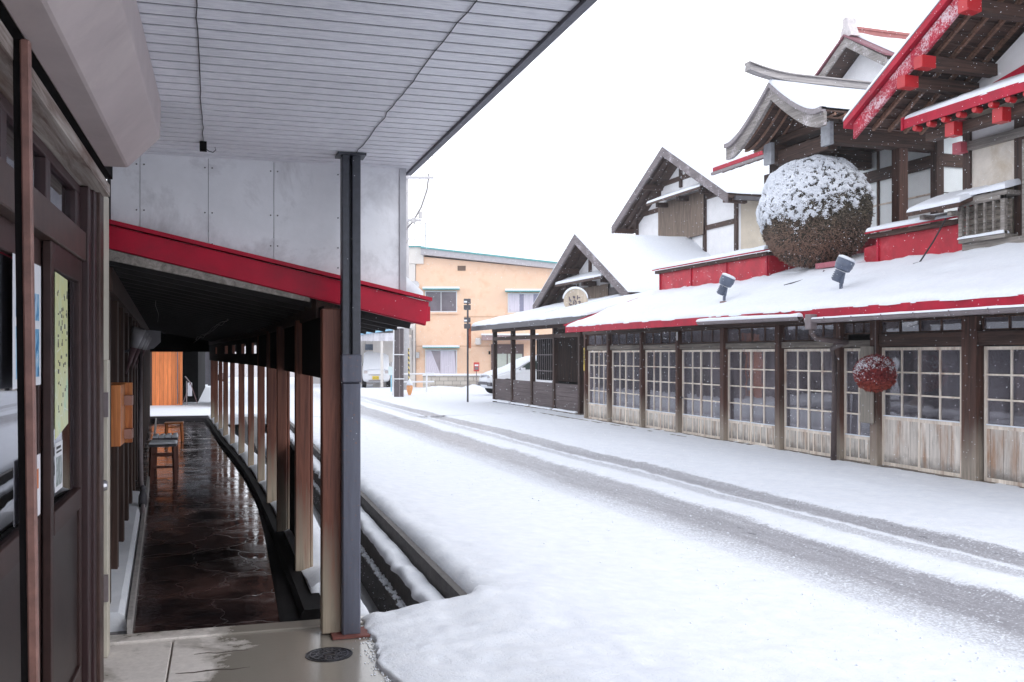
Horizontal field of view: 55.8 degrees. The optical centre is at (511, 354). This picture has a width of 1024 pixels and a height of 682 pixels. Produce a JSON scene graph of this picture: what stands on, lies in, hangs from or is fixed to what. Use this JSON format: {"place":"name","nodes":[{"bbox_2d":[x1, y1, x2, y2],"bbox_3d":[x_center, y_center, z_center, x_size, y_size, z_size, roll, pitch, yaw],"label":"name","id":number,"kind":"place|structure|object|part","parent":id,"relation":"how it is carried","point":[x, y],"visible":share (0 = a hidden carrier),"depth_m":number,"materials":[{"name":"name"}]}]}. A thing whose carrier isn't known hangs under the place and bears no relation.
{"place":"outdoors","nodes":[
{"label":"outdoors","id":0,"kind":"place"},
{"bbox_2d":[110,421,279,634],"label":"walkway","id":1,"kind":"structure","parent":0,"point":[204,563],"depth_m":8.05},
{"bbox_2d":[148,440,177,483],"bbox_3d":[-4.383,1.341,12.150,0.335,0.518,0.341,0,0,-17],"label":"stool","id":2,"kind":"object","parent":1,"relation":"on","point":[152,444],"visible":1,"depth_m":12.03,"materials":[{"name":"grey wood"}]},
{"bbox_2d":[152,433,178,466],"bbox_3d":[-4.931,1.364,13.762,0.345,0.471,0.347,0,0,-17],"label":"stool","id":3,"kind":"object","parent":1,"relation":"on","point":[170,436],"visible":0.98,"depth_m":13.62,"materials":[{"name":"grey wood"}]},
{"bbox_2d":[164,421,183,440],"bbox_3d":[-6.274,1.429,17.954,0.335,0.341,0.335,0,0,-17],"label":"stool","id":4,"kind":"object","parent":1,"relation":"on","point":[181,433],"visible":0.9,"depth_m":17.84,"materials":[{"name":"orange wood"}]},
{"bbox_2d":[150,415,209,421],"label":"log kerb","id":5,"kind":"structure","parent":1,"relation":"on","point":[177,418],"depth_m":23.09,"materials":[{"name":"grey wood"}]},
{"bbox_2d":[109,219,431,633],"bbox_3d":[-4.611,0.394,14.693,2.442,2.772,19.728,0,0,-20],"label":"covered arcade","id":6,"kind":"object","parent":1,"relation":"on","point":[221,307],"visible":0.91,"depth_m":6.82,"materials":[{"name":"brown wood"}]},
{"bbox_2d":[111,382,133,446],"bbox_3d":[-2.476,0.372,6.017,0.202,0.385,0.350,0,0,-17],"label":"letter box","id":7,"kind":"object","parent":6,"relation":"attached to","point":[122,403],"visible":0.63,"depth_m":5.98,"materials":[{"name":"orange wood"}]},
{"bbox_2d":[125,326,145,373],"bbox_3d":[-3.248,-0.035,8.300,0.203,0.410,0.119,0,0,-17],"label":"wall lamp","id":8,"kind":"object","parent":6,"relation":"attached to","point":[137,334],"visible":0.97,"depth_m":8.29,"materials":[{"name":"grey metal"}]},
{"bbox_2d":[132,332,148,369],"bbox_3d":[-3.722,-0.035,9.619,0.203,0.410,0.120,0,0,-17],"label":"wall lamp","id":9,"kind":"object","parent":6,"relation":"attached to","point":[140,346],"visible":0.52,"depth_m":9.62,"materials":[{"name":"grey metal"}]},
{"bbox_2d":[135,335,149,368],"bbox_3d":[-4.162,-0.035,10.845,0.203,0.410,0.120,0,0,-17],"label":"wall lamp","id":10,"kind":"object","parent":6,"relation":"attached to","point":[144,345],"visible":0.27,"depth_m":10.85,"materials":[{"name":"grey metal"}]},
{"bbox_2d":[138,347,147,517],"bbox_3d":[-3.615,0.721,9.471,0.088,1.682,0.828,0,0,-21],"label":"drainpipe","id":11,"kind":"object","parent":6,"relation":"attached to","point":[142,501],"visible":0.94,"depth_m":9.81,"materials":[{"name":"grey metal"}]},
{"bbox_2d":[143,337,151,355],"bbox_3d":[-4.602,-0.035,12.070,0.203,0.410,0.120,0,0,-17],"label":"wall lamp","id":12,"kind":"object","parent":6,"relation":"attached to","point":[147,344],"visible":0.29,"depth_m":12.07,"materials":[{"name":"grey metal"}]},
{"bbox_2d":[146,330,160,349],"bbox_3d":[-5.001,-0.200,13.358,0.280,0.280,0.065,0,0,-17],"label":"sign board","id":13,"kind":"object","parent":6,"relation":"attached to","point":[155,341],"visible":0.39,"depth_m":13.35,"materials":[{"name":"grey metal"}]},
{"bbox_2d":[107,154,405,295],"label":"sheet metal wall","id":14,"kind":"structure","parent":6,"relation":"on","point":[288,212],"depth_m":5.70,"materials":[{"name":"metal"}]},
{"bbox_2d":[289,445,293,534],"bbox_3d":[-1.701,1.145,7.660,0.025,0.730,1.450,0,0,-17],"label":"black panel","id":15,"kind":"object","parent":6,"relation":"on","point":[291,487],"visible":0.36,"depth_m":8.11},
{"bbox_2d":[103,616,392,681],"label":"pavement","id":16,"kind":"structure","parent":0,"point":[272,652],"depth_m":5.12,"materials":[{"name":"concrete"}]},
{"bbox_2d":[0,0,160,681],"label":"shop front","id":17,"kind":"object","parent":16,"relation":"on","point":[80,110],"visible":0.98,"depth_m":3.50,"materials":[{"name":"brown wood"}]},
{"bbox_2d":[0,215,41,681],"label":"sliding door","id":18,"kind":"structure","parent":17,"relation":"in","point":[10,640],"depth_m":3.10,"materials":[{"name":"brown wood"}]},
{"bbox_2d":[12,253,40,388],"bbox_3d":[-1.647,-0.105,3.290,0.004,0.430,0.490,0,0,-17],"label":"poster","id":19,"kind":"object","parent":17,"relation":"attached to","point":[37,273],"visible":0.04,"depth_m":3.42,"materials":[{"name":"paper"}]},
{"bbox_2d":[37,454,39,515],"bbox_3d":[-1.678,0.470,3.391,0.003,0.220,0.260,0,0,-17],"label":"notice","id":20,"kind":"object","parent":17,"relation":"attached to","point":[38,479],"visible":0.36,"depth_m":3.48,"materials":[{"name":"white"}]},
{"bbox_2d":[0,92,79,226],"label":"transom window","id":21,"kind":"structure","parent":17,"relation":"in","point":[51,179],"depth_m":3.52,"materials":[{"name":"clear glass"}]},
{"bbox_2d":[55,440,62,492],"bbox_3d":[-1.738,0.427,3.709,0.003,0.185,0.175,0,0,-17],"label":"notice","id":22,"kind":"object","parent":17,"relation":"attached to","point":[58,465],"visible":1,"depth_m":3.70,"materials":[{"name":"paper"}]},
{"bbox_2d":[55,272,67,438],"bbox_3d":[-1.758,0.005,3.776,0.003,0.630,0.315,0,0,-17],"label":"poster","id":23,"kind":"object","parent":17,"relation":"attached to","point":[61,352],"visible":1,"depth_m":3.77,"materials":[{"name":"paper"}]},
{"bbox_2d":[42,240,81,681],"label":"sliding door","id":24,"kind":"structure","parent":17,"relation":"in","point":[62,509],"depth_m":3.88,"materials":[{"name":"brown wood"}]},
{"bbox_2d":[136,0,596,175],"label":"canopy","id":25,"kind":"object","parent":17,"relation":"attached to","point":[305,81],"visible":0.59,"depth_m":3.87,"materials":[{"name":"metal"}]},
{"bbox_2d":[195,0,203,138],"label":"cable","id":26,"kind":"object","parent":25,"relation":"attached to","point":[199,63],"visible":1,"depth_m":3.74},
{"bbox_2d":[200,141,215,152],"bbox_3d":[-1.632,-1.111,5.190,0.085,0.055,0.040,0,0,-17],"label":"light socket","id":27,"kind":"object","parent":25,"relation":"attached to","point":[203,146],"visible":1,"depth_m":5.17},
{"bbox_2d":[356,0,476,152],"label":"cable","id":28,"kind":"object","parent":25,"relation":"attached to","point":[422,67],"visible":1,"depth_m":3.78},
{"bbox_2d":[175,650,245,681],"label":"puddle","id":29,"kind":"object","parent":16,"relation":"on","point":[211,669],"visible":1,"depth_m":4.90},
{"bbox_2d":[305,647,352,661],"bbox_3d":[-0.974,1.596,5.149,0.250,0.006,0.250,0,0,-17],"label":"manhole cover","id":30,"kind":"object","parent":16,"relation":"on","point":[328,654],"visible":1,"depth_m":5.14,"materials":[{"name":"metal"}]},
{"bbox_2d":[330,151,369,639],"bbox_3d":[-0.917,0.228,5.519,0.230,2.736,0.180,0,0,-17],"label":"steel post","id":31,"kind":"object","parent":16,"relation":"on","point":[350,284],"visible":0.98,"depth_m":5.47,"materials":[{"name":"metal"}]},
{"bbox_2d":[228,424,378,612],"bbox_3d":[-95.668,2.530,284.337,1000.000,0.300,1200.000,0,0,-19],"label":"ground","id":32,"kind":"structure","parent":0,"point":[368,603],"depth_m":9.54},
{"bbox_2d":[245,417,466,615],"bbox_3d":[-3.615,2.138,16.106,1.150,1.185,21.070,0,0,-17],"label":"drain channel","id":33,"kind":"object","parent":32,"relation":"on","point":[400,568],"visible":0.24,"depth_m":8.66,"materials":[{"name":"concrete"}]},
{"bbox_2d":[106,0,935,260],"label":"sky","id":34,"kind":"structure","parent":0,"point":[507,151],"materials":[{"name":"white"}]},
{"bbox_2d":[150,377,1023,681],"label":"road","id":35,"kind":"structure","parent":0,"point":[566,603],"depth_m":8.34,"materials":[{"name":"snow"}]},
{"bbox_2d":[150,352,204,405],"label":"timber house","id":36,"kind":"structure","parent":35,"relation":"on","point":[169,371],"depth_m":30.81,"materials":[{"name":"brown wood"}]},
{"bbox_2d":[183,376,196,404],"bbox_3d":[-10.061,1.126,30.191,0.470,0.908,0.114,0,0,-4],"label":"frame sign","id":37,"kind":"object","parent":35,"relation":"on","point":[189,389],"visible":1,"depth_m":30.18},
{"bbox_2d":[205,352,207,384],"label":"street post","id":38,"kind":"object","parent":35,"relation":"on","point":[206,368],"visible":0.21,"depth_m":51.91,"materials":[{"name":"grey metal"}]},
{"bbox_2d":[208,352,210,385],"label":"street post","id":39,"kind":"object","parent":35,"relation":"on","point":[209,372],"visible":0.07,"depth_m":49.91,"materials":[{"name":"grey metal"}]},
{"bbox_2d":[235,345,293,376],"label":"building","id":40,"kind":"structure","parent":35,"relation":"on","point":[255,371],"depth_m":75.00,"materials":[{"name":"grey metal"}]},
{"bbox_2d":[313,326,411,386],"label":"white carport","id":41,"kind":"object","parent":35,"relation":"on","point":[368,339],"visible":0.05,"depth_m":50.00,"materials":[{"name":"grey metal"}]},
{"bbox_2d":[362,351,392,387],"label":"parked van","id":42,"kind":"object","parent":35,"relation":"on","point":[371,371],"visible":0.88,"depth_m":51.28,"materials":[{"name":"white paint"}]},
{"bbox_2d":[388,362,392,391],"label":"pole box","id":43,"kind":"object","parent":35,"relation":"on","point":[390,370],"visible":0.73,"depth_m":43.00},
{"bbox_2d":[392,326,403,396],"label":"steel column","id":44,"kind":"structure","parent":35,"relation":"on","point":[398,363],"depth_m":39.80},
{"bbox_2d":[318,384,487,395],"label":"snow heaps","id":45,"kind":"object","parent":35,"relation":"on","point":[422,391],"visible":0.71,"depth_m":44.28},
{"bbox_2d":[406,378,412,394],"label":"traffic cone","id":46,"kind":"object","parent":35,"relation":"on","point":[409,387],"visible":1,"depth_m":40.91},
{"bbox_2d":[404,158,433,389],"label":"utility pole","id":47,"kind":"object","parent":35,"relation":"on","point":[412,220],"visible":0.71,"depth_m":45.84,"materials":[{"name":"concrete"}]},
{"bbox_2d":[406,196,409,379],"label":"guy guard","id":48,"kind":"object","parent":47,"relation":"attached to","point":[408,329],"visible":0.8,"depth_m":43.99,"materials":[{"name":"plastic"}]},
{"bbox_2d":[404,373,433,391],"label":"guard rail","id":49,"kind":"object","parent":35,"relation":"on","point":[426,381],"visible":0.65,"depth_m":44.47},
{"bbox_2d":[464,299,470,401],"bbox_3d":[-1.612,-0.114,34.965,0.260,3.788,0.230,0,0,0],"label":"signal pole","id":50,"kind":"object","parent":35,"relation":"on","point":[467,319],"visible":0.94,"depth_m":34.97,"materials":[{"name":"grey metal"}]},
{"bbox_2d":[474,362,478,384],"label":"post box","id":51,"kind":"object","parent":35,"relation":"on","point":[476,366],"visible":0.95,"depth_m":47.20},
{"bbox_2d":[477,355,551,393],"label":"parked car","id":52,"kind":"object","parent":35,"relation":"on","point":[522,370],"visible":0.38,"depth_m":40.92,"materials":[{"name":"white paint"}]},
{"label":"side window","id":53,"kind":"part","parent":52,"relation":"part of","materials":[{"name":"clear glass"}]},
{"bbox_2d":[471,288,658,414],"bbox_3d":[1.822,-0.082,30.868,3.499,3.763,10.750,0,0,-19],"label":"veranda","id":54,"kind":"object","parent":35,"relation":"on","point":[559,358],"visible":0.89,"depth_m":30.80,"materials":[{"name":"brown wood"}]},
{"bbox_2d":[536,338,551,380],"bbox_3d":[1.162,0.105,32.978,0.065,1.550,1.909,0,0,-19],"label":"lattice window","id":55,"kind":"structure","parent":54,"relation":"in","point":[544,346],"depth_m":33.07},
{"bbox_2d":[563,287,587,306],"bbox_3d":[1.964,-1.541,29.706,0.780,1.056,0.430,0,0,11],"label":"round sign","id":56,"kind":"object","parent":54,"relation":"on","point":[580,296],"visible":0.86,"depth_m":29.51,"materials":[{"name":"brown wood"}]},
{"bbox_2d":[352,411,1022,681],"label":"snow clods","id":57,"kind":"object","parent":35,"relation":"on","point":[387,679],"visible":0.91,"depth_m":7.96,"materials":[{"name":"snow"}]},
{"bbox_2d":[532,185,1023,487],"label":"brewery shop","id":58,"kind":"structure","parent":35,"relation":"on","point":[939,337],"depth_m":15.84,"materials":[{"name":"brown wood"}]},
{"bbox_2d":[588,351,606,420],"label":"sliding door","id":59,"kind":"structure","parent":58,"relation":"in","point":[597,393],"depth_m":25.09,"materials":[{"name":"beige glass"}]},
{"bbox_2d":[588,334,606,345],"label":"transom window","id":60,"kind":"structure","parent":58,"relation":"in","point":[593,340],"depth_m":25.08,"materials":[{"name":"grey glass"}]},
{"bbox_2d":[612,350,624,423],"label":"sliding door","id":61,"kind":"structure","parent":58,"relation":"in","point":[618,357],"depth_m":23.92,"materials":[{"name":"beige glass"}]},
{"bbox_2d":[611,333,638,344],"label":"transom window","id":62,"kind":"structure","parent":58,"relation":"in","point":[623,338],"depth_m":23.48,"materials":[{"name":"grey glass"}]},
{"bbox_2d":[625,350,638,425],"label":"sliding door","id":63,"kind":"structure","parent":58,"relation":"in","point":[632,356],"depth_m":23.08,"materials":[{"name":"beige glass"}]},
{"bbox_2d":[645,350,659,428],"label":"sliding door","id":64,"kind":"structure","parent":58,"relation":"in","point":[652,363],"depth_m":22.17,"materials":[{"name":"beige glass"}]},
{"bbox_2d":[644,331,674,343],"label":"transom window","id":65,"kind":"structure","parent":58,"relation":"in","point":[669,336],"depth_m":21.75,"materials":[{"name":"grey glass"}]},
{"bbox_2d":[660,350,674,431],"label":"sliding door","id":66,"kind":"structure","parent":58,"relation":"in","point":[667,357],"depth_m":21.40,"materials":[{"name":"beige glass"}]},
{"bbox_2d":[682,350,699,435],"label":"sliding door","id":67,"kind":"structure","parent":58,"relation":"in","point":[690,361],"depth_m":20.46,"materials":[{"name":"beige glass"}]},
{"bbox_2d":[681,329,719,343],"bbox_3d":[3.927,-0.370,19.985,0.030,0.280,1.745,0,0,-19],"label":"transom window","id":68,"kind":"structure","parent":58,"relation":"in","point":[708,335],"depth_m":20.01,"materials":[{"name":"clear glass"}]},
{"bbox_2d":[700,350,719,438],"bbox_3d":[4.039,0.798,19.581,0.041,1.785,0.878,0,0,-19],"label":"sliding door","id":69,"kind":"structure","parent":58,"relation":"in","point":[710,426],"depth_m":19.64,"materials":[{"name":"beige glass"}]},
{"bbox_2d":[716,273,735,302],"bbox_3d":[4.145,-1.269,18.675,0.321,0.609,0.345,0,0,-19],"label":"floodlight","id":70,"kind":"object","parent":58,"relation":"on","point":[726,281],"visible":0.98,"depth_m":18.59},
{"bbox_2d":[728,349,749,443],"bbox_3d":[4.401,0.798,18.620,0.041,1.785,0.893,0,0,-19],"label":"sliding door","id":71,"kind":"structure","parent":58,"relation":"in","point":[738,359],"depth_m":18.68,"materials":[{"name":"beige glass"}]},
{"bbox_2d":[727,326,774,342],"bbox_3d":[4.524,-0.370,18.212,0.030,0.280,1.774,0,0,-19],"label":"transom window","id":72,"kind":"structure","parent":58,"relation":"in","point":[748,334],"depth_m":18.21,"materials":[{"name":"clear glass"}]},
{"bbox_2d":[750,349,774,447],"bbox_3d":[4.638,0.798,17.800,0.041,1.785,0.893,0,0,-19],"label":"sliding door","id":73,"kind":"structure","parent":58,"relation":"in","point":[762,361],"depth_m":17.86,"materials":[{"name":"beige glass"}]},
{"bbox_2d":[784,349,807,452],"bbox_3d":[4.987,0.798,16.879,0.041,1.785,0.776,0,0,-19],"label":"sliding door","id":74,"kind":"structure","parent":58,"relation":"in","point":[795,360],"depth_m":16.93,"materials":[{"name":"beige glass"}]},
{"bbox_2d":[783,323,832,340],"bbox_3d":[5.091,-0.370,16.526,0.030,0.280,1.540,0,0,-19],"label":"transom window","id":75,"kind":"structure","parent":58,"relation":"in","point":[790,332],"depth_m":16.70,"materials":[{"name":"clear glass"}]},
{"bbox_2d":[756,154,876,268],"bbox_3d":[5.969,-2.893,19.216,2.172,2.454,2.302,0,0,5],"label":"cedar ball","id":76,"kind":"object","parent":58,"relation":"on","point":[790,197],"visible":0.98,"depth_m":18.35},
{"bbox_2d":[808,349,831,456],"bbox_3d":[5.187,0.798,16.170,0.041,1.785,0.776,0,0,-19],"label":"sliding door","id":77,"kind":"structure","parent":58,"relation":"in","point":[820,403],"depth_m":16.23,"materials":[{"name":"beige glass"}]},
{"bbox_2d":[711,61,962,238],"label":"entrance hall","id":78,"kind":"structure","parent":58,"relation":"on","point":[769,142],"depth_m":19.11,"materials":[{"name":"brown wood"}]},
{"bbox_2d":[815,17,909,81],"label":"gable","id":79,"kind":"structure","parent":78,"relation":"on","point":[875,46],"depth_m":29.48,"materials":[{"name":"white paint"}]},
{"bbox_2d":[860,152,876,172],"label":"paper window","id":80,"kind":"structure","parent":78,"relation":"in","point":[874,155],"depth_m":20.84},
{"bbox_2d":[870,182,876,204],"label":"paper window","id":81,"kind":"structure","parent":78,"relation":"in","point":[874,185],"depth_m":20.81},
{"bbox_2d":[871,206,876,226],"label":"paper window","id":82,"kind":"structure","parent":78,"relation":"in","point":[874,223],"depth_m":20.81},
{"bbox_2d":[880,150,891,168],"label":"paper window","id":83,"kind":"structure","parent":78,"relation":"in","point":[884,162],"depth_m":20.48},
{"bbox_2d":[880,178,891,203],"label":"paper window","id":84,"kind":"structure","parent":78,"relation":"in","point":[885,194],"depth_m":20.45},
{"bbox_2d":[880,203,891,224],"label":"paper window","id":85,"kind":"structure","parent":78,"relation":"in","point":[885,210],"depth_m":20.48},
{"bbox_2d":[908,152,929,160],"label":"paper window","id":86,"kind":"structure","parent":78,"relation":"in","point":[911,155],"depth_m":19.64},
{"bbox_2d":[908,169,929,197],"bbox_3d":[8.251,-3.450,19.520,0.030,0.500,0.760,0,0,-19],"label":"paper window","id":87,"kind":"structure","parent":78,"relation":"in","point":[914,179],"depth_m":19.53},
{"bbox_2d":[908,195,929,218],"bbox_3d":[8.251,-2.910,19.520,0.030,0.540,0.760,0,0,-19],"label":"paper window","id":88,"kind":"structure","parent":78,"relation":"in","point":[911,202],"depth_m":19.61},
{"bbox_2d":[944,193,957,219],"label":"side window","id":89,"kind":"structure","parent":78,"relation":"in","point":[952,209],"depth_m":19.11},
{"bbox_2d":[944,136,962,154],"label":"side window","id":90,"kind":"structure","parent":78,"relation":"in","point":[948,142],"depth_m":19.09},
{"bbox_2d":[944,167,962,192],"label":"side window","id":91,"kind":"structure","parent":78,"relation":"in","point":[953,176],"depth_m":19.12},
{"bbox_2d":[831,255,855,288],"bbox_3d":[5.267,-1.273,15.339,0.321,0.617,0.345,0,0,-19],"label":"floodlight","id":92,"kind":"object","parent":58,"relation":"on","point":[844,263],"visible":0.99,"depth_m":15.26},
{"bbox_2d":[844,348,869,462],"bbox_3d":[5.498,0.798,15.313,0.041,1.785,0.726,0,0,-19],"label":"sliding door","id":93,"kind":"structure","parent":58,"relation":"in","point":[858,450],"depth_m":15.46,"materials":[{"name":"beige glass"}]},
{"bbox_2d":[844,322,869,334],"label":"transom window","id":94,"kind":"structure","parent":58,"relation":"in","point":[853,327],"depth_m":15.36,"materials":[{"name":"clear glass"}]},
{"bbox_2d":[860,346,873,423],"bbox_3d":[5.487,0.470,14.940,0.030,1.180,0.284,0,0,-19],"label":"name board","id":95,"kind":"object","parent":58,"relation":"attached to","point":[866,405],"visible":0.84,"depth_m":14.93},
{"bbox_2d":[852,354,897,392],"bbox_3d":[5.341,-0.019,14.262,0.626,1.202,0.657,0,0,-19],"label":"cedar ball","id":96,"kind":"object","parent":58,"relation":"hanging from","point":[866,369],"visible":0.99,"depth_m":14.07,"materials":[{"name":"plant"}]},
{"bbox_2d":[882,347,917,469],"bbox_3d":[5.815,0.792,14.420,0.041,1.795,0.850,0,0,-19],"label":"sliding door","id":97,"kind":"structure","parent":58,"relation":"in","point":[900,401],"depth_m":14.42,"materials":[{"name":"beige glass"}]},
{"bbox_2d":[881,317,960,332],"bbox_3d":[5.930,-0.415,14.031,0.030,0.190,1.688,0,0,-19],"label":"transom window","id":98,"kind":"structure","parent":58,"relation":"in","point":[936,324],"depth_m":14.00,"materials":[{"name":"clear glass"}]},
{"bbox_2d":[913,218,946,263],"bbox_3d":[6.630,-1.790,15.346,0.496,0.720,0.028,0,0,25],"label":"cable","id":99,"kind":"object","parent":58,"relation":"hanging from","point":[933,240],"visible":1,"depth_m":15.31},
{"bbox_2d":[843,0,1023,250],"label":"corner house","id":100,"kind":"structure","parent":58,"relation":"on","point":[997,45],"depth_m":14.58,"materials":[{"name":"red paint"}]},
{"bbox_2d":[918,347,960,477],"bbox_3d":[6.038,0.792,13.640,0.041,1.795,0.850,0,0,-19],"label":"sliding door","id":101,"kind":"structure","parent":58,"relation":"in","point":[942,423],"depth_m":13.64,"materials":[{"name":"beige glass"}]},
{"bbox_2d":[982,314,1023,329],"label":"transom window","id":102,"kind":"structure","parent":58,"relation":"in","point":[1010,322],"depth_m":12.61,"materials":[{"name":"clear glass"}]},
{"bbox_2d":[984,346,1023,486],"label":"sliding door","id":103,"kind":"structure","parent":58,"relation":"in","point":[1003,367],"depth_m":12.62,"materials":[{"name":"beige glass"}]},
{"bbox_2d":[344,0,1023,479],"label":"snowflakes","id":104,"kind":"object","parent":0,"point":[710,240],"visible":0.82,"depth_m":11.60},
{"bbox_3d":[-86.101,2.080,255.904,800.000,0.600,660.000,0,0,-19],"label":"ground","id":105,"kind":"structure","parent":0,"visible":0},
{"bbox_2d":[422,373,480,387],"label":"stone wall","id":106,"kind":"structure","parent":105,"relation":"on","point":[455,380],"depth_m":48.00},
{"bbox_2d":[373,246,557,386],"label":"apricot house","id":107,"kind":"structure","parent":105,"relation":"on","point":[483,283],"depth_m":52.00,"materials":[{"name":"paint"}]},
{"bbox_2d":[416,221,441,246],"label":"tv antenna","id":108,"kind":"object","parent":107,"relation":"on","point":[425,235],"visible":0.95,"depth_m":52.96,"materials":[{"name":"metal"}]},
{"bbox_2d":[422,287,459,313],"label":"window","id":109,"kind":"structure","parent":107,"relation":"in","point":[440,302],"depth_m":51.93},
{"bbox_2d":[422,345,459,373],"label":"window","id":110,"kind":"structure","parent":107,"relation":"in","point":[437,361],"depth_m":51.92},
{"bbox_2d":[491,344,523,369],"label":"window","id":111,"kind":"structure","parent":107,"relation":"in","point":[503,350],"depth_m":51.96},
{"bbox_2d":[505,289,540,313],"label":"window","id":112,"kind":"structure","parent":107,"relation":"in","point":[521,301],"depth_m":51.92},
{"bbox_2d":[533,144,768,308],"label":"gabled house","id":113,"kind":"structure","parent":105,"relation":"on","point":[700,227],"depth_m":32.92,"materials":[{"name":"white paint"}]},
{"bbox_2d":[582,284,609,298],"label":"lattice window","id":114,"kind":"structure","parent":113,"relation":"in","point":[597,291],"depth_m":32.75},
{"bbox_2d":[658,192,704,237],"bbox_3d":[6.031,-4.859,34.633,0.080,1.512,3.343,0,0,-19],"label":"lattice window","id":115,"kind":"structure","parent":113,"relation":"in","point":[671,222],"depth_m":34.28,"materials":[{"name":"wood"}]}
]}

